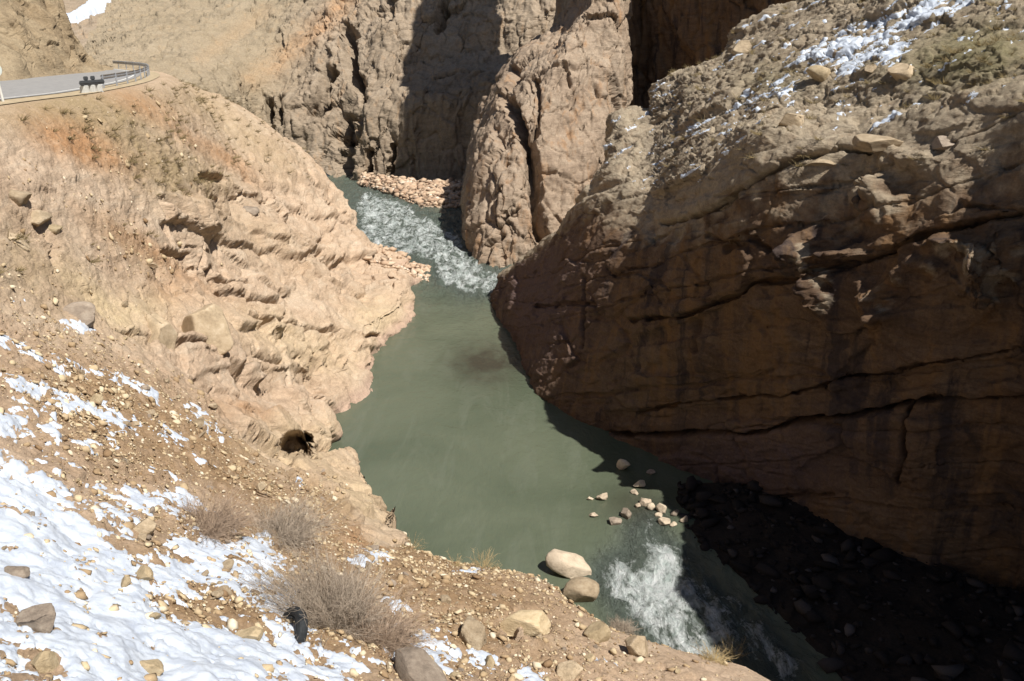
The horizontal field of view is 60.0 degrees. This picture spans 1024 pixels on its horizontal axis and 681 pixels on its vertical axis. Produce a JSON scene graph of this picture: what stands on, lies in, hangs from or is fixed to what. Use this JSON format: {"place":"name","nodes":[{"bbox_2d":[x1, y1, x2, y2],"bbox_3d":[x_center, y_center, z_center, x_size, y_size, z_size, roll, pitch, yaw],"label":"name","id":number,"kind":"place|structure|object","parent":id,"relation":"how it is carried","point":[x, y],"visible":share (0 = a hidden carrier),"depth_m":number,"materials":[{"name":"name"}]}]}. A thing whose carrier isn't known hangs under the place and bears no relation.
{"place":"outdoors","nodes":[
{"label":"outdoors","id":0,"kind":"place"},
{"bbox_2d":[0,0,113,80],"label":"hillside","id":1,"kind":"structure","parent":0,"point":[38,38],"depth_m":72.87,"materials":[{"name":"beige stone"}]},
{"bbox_2d":[0,69,139,99],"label":"road","id":2,"kind":"structure","parent":0,"point":[34,86],"depth_m":56.87,"materials":[{"name":"grey asphalt"}]},
{"bbox_2d":[0,69,133,98],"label":"road edge line","id":3,"kind":"object","parent":2,"relation":"on","point":[77,88],"visible":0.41,"depth_m":49.55,"materials":[{"name":"white paint"}]},
{"bbox_2d":[0,67,159,104],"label":"roadside verge","id":4,"kind":"structure","parent":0,"point":[153,75],"depth_m":49.18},
{"bbox_2d":[0,66,3,100],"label":"road sign","id":5,"kind":"object","parent":4,"relation":"on","point":[1,96],"visible":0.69,"depth_m":39.98,"materials":[{"name":"white paint"}]},
{"bbox_2d":[79,76,104,92],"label":"crash barrier","id":6,"kind":"object","parent":4,"relation":"on","point":[91,85],"visible":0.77,"depth_m":47.48,"materials":[{"name":"black paint"}]},
{"bbox_2d":[100,61,149,87],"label":"guardrail","id":7,"kind":"object","parent":4,"relation":"on","point":[126,74],"visible":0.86,"depth_m":60.85,"materials":[{"name":"metal"}]},
{"bbox_2d":[63,0,102,46],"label":"hill","id":8,"kind":"structure","parent":0,"point":[82,29],"depth_m":402.67,"materials":[{"name":"beige stone"}]},
{"bbox_2d":[66,0,110,22],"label":"snow","id":9,"kind":"structure","parent":8,"relation":"on","point":[87,10],"depth_m":415.48,"materials":[{"name":"white snow"}]},
{"bbox_2d":[84,0,555,180],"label":"mountain","id":10,"kind":"structure","parent":0,"point":[354,88],"depth_m":157.96,"materials":[{"name":"beige stone"}]},
{"bbox_2d":[0,68,769,680],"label":"riverbank","id":11,"kind":"structure","parent":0,"point":[296,378],"depth_m":39.07,"materials":[{"name":"soil"}]},
{"bbox_2d":[4,566,29,577],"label":"boulder","id":12,"kind":"object","parent":11,"relation":"on","point":[22,571],"visible":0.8,"depth_m":14.41,"materials":[{"name":"grey stone"}]},
{"bbox_2d":[8,233,29,251],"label":"boulder","id":13,"kind":"object","parent":11,"relation":"on","point":[23,245],"visible":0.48,"depth_m":31.38,"materials":[{"name":"stone"}]},
{"bbox_2d":[9,189,31,206],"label":"boulder","id":14,"kind":"object","parent":11,"relation":"on","point":[19,198],"visible":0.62,"depth_m":32.97,"materials":[{"name":"stone"}]},
{"bbox_2d":[30,210,52,226],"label":"boulder","id":15,"kind":"object","parent":11,"relation":"on","point":[39,218],"visible":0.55,"depth_m":33.79,"materials":[{"name":"stone"}]},
{"bbox_2d":[31,650,59,672],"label":"boulder","id":16,"kind":"object","parent":11,"relation":"on","point":[45,661],"visible":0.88,"depth_m":11.92,"materials":[{"name":"stone"}]},
{"bbox_2d":[46,224,62,233],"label":"boulder","id":17,"kind":"object","parent":11,"relation":"on","point":[55,229],"visible":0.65,"depth_m":34.61,"materials":[{"name":"stone"}]},
{"bbox_2d":[60,382,67,387],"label":"stone","id":18,"kind":"object","parent":11,"relation":"on","point":[63,383],"visible":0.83,"depth_m":25.77,"materials":[{"name":"stone"}]},
{"bbox_2d":[63,301,95,327],"bbox_3d":[-15.851,-0.893,32.140,1.359,1.028,0.957,-15,24,-38],"label":"boulder","id":19,"kind":"object","parent":11,"relation":"on","point":[83,311],"visible":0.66,"depth_m":32.00,"materials":[{"name":"grey stone"}]},
{"bbox_2d":[121,300,128,307],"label":"stone","id":20,"kind":"object","parent":11,"relation":"on","point":[124,304],"visible":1,"depth_m":36.62,"materials":[{"name":"stone"}]},
{"bbox_2d":[121,576,130,587],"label":"stone","id":21,"kind":"object","parent":11,"relation":"on","point":[125,581],"visible":1,"depth_m":15.98,"materials":[{"name":"beige stone"}]},
{"bbox_2d":[124,403,129,408],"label":"stone","id":22,"kind":"object","parent":11,"relation":"on","point":[126,405],"visible":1,"depth_m":27.25,"materials":[{"name":"beige stone"}]},
{"bbox_2d":[137,533,146,541],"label":"stone","id":23,"kind":"object","parent":11,"relation":"on","point":[142,536],"visible":0.85,"depth_m":19.29,"materials":[{"name":"stone"}]},
{"bbox_2d":[133,517,155,534],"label":"boulder","id":24,"kind":"object","parent":11,"relation":"on","point":[147,525],"visible":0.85,"depth_m":19.52,"materials":[{"name":"stone"}]},
{"bbox_2d":[147,409,155,414],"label":"stone","id":25,"kind":"object","parent":11,"relation":"on","point":[151,411],"visible":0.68,"depth_m":28.12,"materials":[{"name":"stone"}]},
{"bbox_2d":[140,659,163,675],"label":"boulder","id":26,"kind":"object","parent":11,"relation":"on","point":[156,666],"visible":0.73,"depth_m":13.45,"materials":[{"name":"stone"}]},
{"bbox_2d":[148,263,157,267],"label":"stone","id":27,"kind":"object","parent":11,"relation":"on","point":[153,265],"visible":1,"depth_m":42.07,"materials":[{"name":"stone"}]},
{"bbox_2d":[0,75,309,273],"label":"grass tufts","id":28,"kind":"object","parent":11,"relation":"on","point":[202,100],"visible":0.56,"depth_m":50.52,"materials":[{"name":"brown plant"}]},
{"bbox_2d":[145,313,177,350],"bbox_3d":[-15.032,-0.225,37.547,1.215,1.771,1.687,6,19,16],"label":"boulder","id":29,"kind":"object","parent":11,"relation":"on","point":[164,332],"visible":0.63,"depth_m":37.21,"materials":[{"name":"stone"}]},
{"bbox_2d":[181,303,233,354],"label":"boulder","id":30,"kind":"object","parent":11,"relation":"on","point":[209,321],"visible":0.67,"depth_m":41.49,"materials":[{"name":"stone"}]},
{"bbox_2d":[209,403,217,407],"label":"stone","id":31,"kind":"object","parent":11,"relation":"on","point":[213,405],"visible":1,"depth_m":34.66,"materials":[{"name":"stone"}]},
{"bbox_2d":[170,473,276,549],"bbox_3d":[-7.337,4.312,21.927,3.230,1.820,2.854,0,19,0],"label":"dry shrub","id":32,"kind":"object","parent":11,"relation":"on","point":[224,525],"visible":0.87,"depth_m":22.03,"materials":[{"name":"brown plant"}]},
{"bbox_2d":[235,626,263,640],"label":"boulder","id":33,"kind":"object","parent":11,"relation":"on","point":[255,632],"visible":0.88,"depth_m":16.84,"materials":[{"name":"stone"}]},
{"bbox_2d":[243,206,258,215],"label":"boulder","id":34,"kind":"object","parent":11,"relation":"on","point":[252,211],"visible":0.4,"depth_m":66.40,"materials":[{"name":"grey stone"}]},
{"bbox_2d":[255,481,265,490],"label":"stone","id":35,"kind":"object","parent":11,"relation":"on","point":[260,486],"visible":0.96,"depth_m":28.46,"materials":[{"name":"stone"}]},
{"bbox_2d":[283,606,307,643],"bbox_3d":[-4.461,5.906,18.024,0.210,0.962,0.962,21,14,-37],"label":"old tyre","id":36,"kind":"object","parent":11,"relation":"on","point":[301,630],"visible":0.48,"depth_m":17.78,"materials":[{"name":"rubber"}]},
{"bbox_2d":[0,299,617,680],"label":"snow","id":37,"kind":"structure","parent":11,"relation":"on","point":[119,645],"depth_m":16.54,"materials":[{"name":"white snow"}]},
{"bbox_2d":[27,511,34,515],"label":"stone","id":38,"kind":"object","parent":37,"relation":"on","point":[31,513],"visible":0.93,"depth_m":17.18,"materials":[{"name":"beige stone"}]},
{"bbox_2d":[16,603,55,632],"bbox_3d":[-6.920,4.069,12.887,0.502,0.420,0.601,-17,25,-41],"label":"boulder","id":39,"kind":"object","parent":37,"relation":"on","point":[39,618],"visible":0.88,"depth_m":12.74,"materials":[{"name":"grey stone"}]},
{"bbox_2d":[90,394,103,405],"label":"stone","id":40,"kind":"object","parent":37,"relation":"on","point":[99,398],"visible":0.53,"depth_m":26.31,"materials":[{"name":"beige stone"}]},
{"bbox_2d":[123,421,131,425],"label":"stone","id":41,"kind":"object","parent":37,"relation":"on","point":[128,423],"visible":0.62,"depth_m":26.15,"materials":[{"name":"stone"}]},
{"bbox_2d":[135,565,153,579],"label":"boulder","id":42,"kind":"object","parent":37,"relation":"on","point":[144,572],"visible":0.91,"depth_m":17.03,"materials":[{"name":"stone"}]},
{"bbox_2d":[141,384,150,390],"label":"stone","id":43,"kind":"object","parent":37,"relation":"on","point":[145,387],"visible":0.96,"depth_m":30.17,"materials":[{"name":"beige stone"}]},
{"bbox_2d":[150,506,154,513],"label":"stone","id":44,"kind":"object","parent":37,"relation":"on","point":[152,509],"visible":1,"depth_m":21.02,"materials":[{"name":"beige stone"}]},
{"bbox_2d":[149,612,160,618],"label":"stone","id":45,"kind":"object","parent":37,"relation":"on","point":[155,615],"visible":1,"depth_m":15.27,"materials":[{"name":"beige stone"}]},
{"bbox_2d":[180,620,190,623],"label":"stone","id":46,"kind":"object","parent":37,"relation":"on","point":[184,622],"visible":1,"depth_m":16.32,"materials":[{"name":"stone"}]},
{"bbox_2d":[194,416,203,427],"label":"stone","id":47,"kind":"object","parent":37,"relation":"on","point":[199,421],"visible":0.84,"depth_m":30.76,"materials":[{"name":"stone"}]},
{"bbox_2d":[201,569,208,575],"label":"stone","id":48,"kind":"object","parent":37,"relation":"on","point":[205,572],"visible":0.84,"depth_m":18.95,"materials":[{"name":"stone"}]},
{"bbox_2d":[211,590,223,597],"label":"boulder","id":49,"kind":"object","parent":37,"relation":"on","point":[217,593],"visible":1,"depth_m":17.75,"materials":[{"name":"stone"}]},
{"bbox_2d":[217,585,231,595],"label":"boulder","id":50,"kind":"object","parent":37,"relation":"on","point":[226,588],"visible":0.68,"depth_m":18.34,"materials":[{"name":"stone"}]},
{"bbox_2d":[222,558,233,568],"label":"stone","id":51,"kind":"object","parent":37,"relation":"on","point":[227,563],"visible":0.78,"depth_m":20.05,"materials":[{"name":"stone"}]},
{"bbox_2d":[234,483,369,560],"bbox_3d":[-5.986,4.987,24.415,4.440,1.811,3.575,0,19,0],"label":"dry shrub","id":52,"kind":"object","parent":37,"relation":"on","point":[301,528],"visible":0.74,"depth_m":24.49,"materials":[{"name":"grey plant"}]},
{"bbox_2d":[331,567,450,667],"bbox_3d":[-2.759,6.083,19.070,3.105,1.690,3.186,7,20,21],"label":"dry shrub","id":53,"kind":"object","parent":37,"relation":"on","point":[396,638],"visible":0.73,"depth_m":19.16,"materials":[{"name":"beige plant"}]},
{"bbox_2d":[485,655,494,668],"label":"stone","id":54,"kind":"object","parent":37,"relation":"on","point":[489,661],"visible":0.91,"depth_m":20.00,"materials":[{"name":"beige stone"}]},
{"bbox_2d":[212,511,413,656],"bbox_3d":[-4.556,5.280,19.186,4.800,3.073,4.628,0,19,0],"label":"dry shrub","id":55,"kind":"object","parent":11,"relation":"on","point":[325,607],"visible":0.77,"depth_m":19.21,"materials":[{"name":"grey plant"}]},
{"bbox_2d":[369,545,378,549],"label":"stone","id":56,"kind":"object","parent":11,"relation":"on","point":[375,547],"visible":0.44,"depth_m":27.82,"materials":[{"name":"beige stone"}]},
{"bbox_2d":[0,95,750,680],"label":"gravel","id":57,"kind":"structure","parent":11,"relation":"on","point":[424,583],"depth_m":24.23,"materials":[{"name":"beige gravel"}]},
{"bbox_2d":[395,533,424,550],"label":"dry weed","id":58,"kind":"object","parent":57,"relation":"on","point":[410,543],"visible":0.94,"depth_m":30.06,"materials":[{"name":"plant"}]},
{"bbox_2d":[446,548,466,566],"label":"dry weed","id":59,"kind":"object","parent":57,"relation":"on","point":[457,564],"visible":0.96,"depth_m":28.80,"materials":[{"name":"plant"}]},
{"bbox_2d":[691,639,737,665],"bbox_3d":[5.756,8.931,25.195,1.405,0.627,1.202,0,19,0],"label":"dry weed","id":60,"kind":"object","parent":57,"relation":"on","point":[710,658],"visible":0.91,"depth_m":25.23,"materials":[{"name":"plant"}]},
{"bbox_2d":[362,244,431,281],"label":"rubble","id":61,"kind":"object","parent":11,"relation":"on","point":[422,269],"visible":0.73,"depth_m":89.24,"materials":[{"name":"beige stone"}]},
{"bbox_2d":[395,647,446,680],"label":"boulder","id":62,"kind":"object","parent":11,"relation":"on","point":[415,664],"visible":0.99,"depth_m":17.77,"materials":[{"name":"grey stone"}]},
{"bbox_2d":[440,595,451,603],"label":"stone","id":63,"kind":"object","parent":11,"relation":"on","point":[446,599],"visible":1,"depth_m":23.20,"materials":[{"name":"stone"}]},
{"bbox_2d":[448,671,459,678],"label":"stone","id":64,"kind":"object","parent":11,"relation":"on","point":[454,673],"visible":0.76,"depth_m":18.40,"materials":[{"name":"beige stone"}]},
{"bbox_2d":[459,615,486,650],"bbox_3d":[-0.902,7.002,21.019,0.655,0.784,0.606,15,23,37],"label":"boulder","id":65,"kind":"object","parent":11,"relation":"on","point":[473,634],"visible":0.85,"depth_m":20.83,"materials":[{"name":"stone"}]},
{"bbox_2d":[464,548,499,569],"bbox_3d":[-0.959,7.265,29.040,1.298,0.686,1.432,-3,19,-10],"label":"dry weed","id":66,"kind":"object","parent":11,"relation":"on","point":[479,565],"visible":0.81,"depth_m":29.13,"materials":[{"name":"plant"}]},
{"bbox_2d":[499,610,550,636],"bbox_3d":[0.358,7.237,22.997,1.317,0.552,0.923,4,19,12],"label":"boulder","id":67,"kind":"object","parent":11,"relation":"on","point":[533,623],"visible":0.89,"depth_m":22.71,"materials":[{"name":"stone"}]},
{"bbox_2d":[556,660,583,680],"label":"boulder","id":68,"kind":"object","parent":11,"relation":"on","point":[570,670],"visible":0.98,"depth_m":20.87,"materials":[{"name":"stone"}]},
{"bbox_2d":[584,653,594,661],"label":"stone","id":69,"kind":"object","parent":11,"relation":"on","point":[590,657],"visible":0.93,"depth_m":21.70,"materials":[{"name":"beige stone"}]},
{"bbox_2d":[583,620,610,642],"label":"boulder","id":70,"kind":"object","parent":11,"relation":"on","point":[599,631],"visible":0.84,"depth_m":23.88,"materials":[{"name":"stone"}]},
{"bbox_2d":[601,613,642,634],"bbox_3d":[4.191,11.277,34.823,1.947,0.876,1.873,-8,20,-23],"label":"dry shrub","id":71,"kind":"object","parent":11,"relation":"on","point":[626,629],"visible":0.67,"depth_m":34.95,"materials":[{"name":"brown plant"}]},
{"bbox_2d":[625,635,647,656],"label":"boulder","id":72,"kind":"object","parent":11,"relation":"on","point":[636,645],"visible":0.94,"depth_m":23.43,"materials":[{"name":"stone"}]},
{"bbox_2d":[717,627,756,660],"bbox_3d":[8.431,11.473,33.280,1.341,1.203,1.446,0,19,0],"label":"dry weed","id":73,"kind":"object","parent":11,"relation":"on","point":[727,642],"visible":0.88,"depth_m":33.40,"materials":[{"name":"plant"}]},
{"bbox_2d":[361,175,460,208],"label":"gravel bar","id":74,"kind":"object","parent":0,"point":[370,185],"visible":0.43,"depth_m":130.83,"materials":[{"name":"beige gravel"}]},
{"bbox_2d":[356,171,462,207],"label":"rubble","id":75,"kind":"object","parent":74,"relation":"on","point":[401,186],"visible":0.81,"depth_m":133.57,"materials":[{"name":"beige stone"}]},
{"bbox_2d":[326,173,842,680],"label":"river","id":76,"kind":"structure","parent":0,"point":[462,437],"depth_m":47.64,"materials":[{"name":"green liquid"}]},
{"bbox_2d":[545,549,591,578],"bbox_3d":[2.499,9.812,38.702,2.170,0.993,1.103,15,20,4],"label":"boulder","id":77,"kind":"object","parent":76,"relation":"in","point":[569,565],"visible":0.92,"depth_m":38.43,"materials":[{"name":"stone"}]},
{"bbox_2d":[562,576,599,601],"bbox_3d":[2.928,10.434,36.910,1.427,1.139,1.071,7,20,21],"label":"boulder","id":78,"kind":"object","parent":76,"relation":"in","point":[580,589],"visible":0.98,"depth_m":36.56,"materials":[{"name":"stone"}]},
{"bbox_2d":[596,493,607,499],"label":"boulder","id":79,"kind":"object","parent":76,"relation":"in","point":[603,496],"visible":1,"depth_m":44.87,"materials":[{"name":"stone"}]},
{"bbox_2d":[609,517,621,525],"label":"boulder","id":80,"kind":"object","parent":76,"relation":"in","point":[615,521],"visible":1,"depth_m":42.62,"materials":[{"name":"grey stone"}]},
{"bbox_2d":[616,459,629,469],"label":"boulder","id":81,"kind":"object","parent":76,"relation":"in","point":[622,464],"visible":1,"depth_m":47.93,"materials":[{"name":"stone"}]},
{"bbox_2d":[620,508,631,518],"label":"boulder","id":82,"kind":"object","parent":76,"relation":"in","point":[626,513],"visible":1,"depth_m":43.19,"materials":[{"name":"grey stone"}]},
{"bbox_2d":[630,489,637,494],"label":"boulder","id":83,"kind":"object","parent":76,"relation":"in","point":[634,491],"visible":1,"depth_m":45.50,"materials":[{"name":"stone"}]},
{"bbox_2d":[633,480,645,486],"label":"boulder","id":84,"kind":"object","parent":76,"relation":"on","point":[640,483],"visible":1,"depth_m":46.17,"materials":[{"name":"stone"}]},
{"bbox_2d":[640,498,651,506],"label":"boulder","id":85,"kind":"object","parent":76,"relation":"in","point":[644,502],"visible":0.98,"depth_m":44.44,"materials":[{"name":"stone"}]},
{"bbox_2d":[646,469,654,473],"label":"boulder","id":86,"kind":"object","parent":76,"relation":"on","point":[650,471],"visible":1,"depth_m":47.68,"materials":[{"name":"grey stone"}]},
{"bbox_2d":[647,503,654,509],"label":"boulder","id":87,"kind":"object","parent":76,"relation":"on","point":[650,506],"visible":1,"depth_m":43.96,"materials":[{"name":"stone"}]},
{"bbox_2d":[654,512,661,516],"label":"boulder","id":88,"kind":"object","parent":76,"relation":"in","point":[658,514],"visible":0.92,"depth_m":43.29,"materials":[{"name":"stone"}]},
{"bbox_2d":[656,503,666,513],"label":"boulder","id":89,"kind":"object","parent":76,"relation":"in","point":[661,508],"visible":0.98,"depth_m":43.62,"materials":[{"name":"stone"}]},
{"bbox_2d":[658,517,670,525],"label":"boulder","id":90,"kind":"object","parent":76,"relation":"in","point":[664,521],"visible":1,"depth_m":42.62,"materials":[{"name":"stone"}]},
{"bbox_2d":[670,509,678,515],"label":"boulder","id":91,"kind":"object","parent":76,"relation":"on","point":[675,512],"visible":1,"depth_m":43.48,"materials":[{"name":"grey stone"}]},
{"bbox_2d":[680,515,687,522],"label":"boulder","id":92,"kind":"object","parent":76,"relation":"in","point":[684,519],"visible":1,"depth_m":42.86,"materials":[{"name":"stone"}]},
{"bbox_2d":[459,0,864,267],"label":"rock buttress","id":93,"kind":"object","parent":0,"point":[570,80],"visible":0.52,"depth_m":98.75,"materials":[{"name":"beige stone"}]},
{"bbox_2d":[490,0,1023,594],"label":"cliff","id":94,"kind":"structure","parent":0,"point":[840,346],"depth_m":39.36,"materials":[{"name":"brown stone"}]},
{"bbox_2d":[730,40,751,54],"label":"boulder","id":95,"kind":"object","parent":94,"relation":"on","point":[741,46],"visible":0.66,"depth_m":58.38,"materials":[{"name":"stone"}]},
{"bbox_2d":[778,113,803,126],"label":"boulder","id":96,"kind":"object","parent":94,"relation":"on","point":[790,119],"visible":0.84,"depth_m":39.17,"materials":[{"name":"stone"}]},
{"bbox_2d":[603,0,1023,188],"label":"snow","id":97,"kind":"structure","parent":94,"relation":"on","point":[915,16],"depth_m":45.78,"materials":[{"name":"white snow"}]},
{"bbox_2d":[806,65,830,81],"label":"boulder","id":98,"kind":"object","parent":94,"relation":"on","point":[818,73],"visible":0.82,"depth_m":44.29,"materials":[{"name":"stone"}]},
{"bbox_2d":[804,155,837,165],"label":"boulder","id":99,"kind":"object","parent":94,"relation":"on","point":[817,162],"visible":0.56,"depth_m":37.27,"materials":[{"name":"stone"}]},
{"bbox_2d":[662,0,1023,168],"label":"grass tufts","id":100,"kind":"object","parent":94,"relation":"on","point":[986,43],"visible":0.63,"depth_m":39.83,"materials":[{"name":"brown plant"}]},
{"bbox_2d":[864,64,876,72],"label":"boulder","id":101,"kind":"object","parent":94,"relation":"on","point":[871,68],"visible":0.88,"depth_m":41.62,"materials":[{"name":"stone"}]},
{"bbox_2d":[852,133,903,151],"bbox_3d":[14.494,-7.934,35.581,1.742,0.632,1.876,-2,19,-6],"label":"boulder","id":102,"kind":"object","parent":94,"relation":"on","point":[862,142],"visible":0.97,"depth_m":34.91,"materials":[{"name":"stone"}]},
{"bbox_2d":[887,63,914,80],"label":"boulder","id":103,"kind":"object","parent":94,"relation":"on","point":[898,71],"visible":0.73,"depth_m":39.66,"materials":[{"name":"stone"}]},
{"bbox_2d":[930,135,955,149],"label":"boulder","id":104,"kind":"object","parent":94,"relation":"on","point":[941,142],"visible":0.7,"depth_m":33.44,"materials":[{"name":"grey stone"}]},
{"bbox_2d":[677,481,1023,680],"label":"shore","id":105,"kind":"structure","parent":0,"point":[888,627],"depth_m":35.44,"materials":[{"name":"black stone"}]},
{"bbox_2d":[675,475,1023,680],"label":"rubble","id":106,"kind":"object","parent":105,"relation":"on","point":[1013,650],"visible":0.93,"depth_m":36.30,"materials":[{"name":"brown stone"}]}
]}

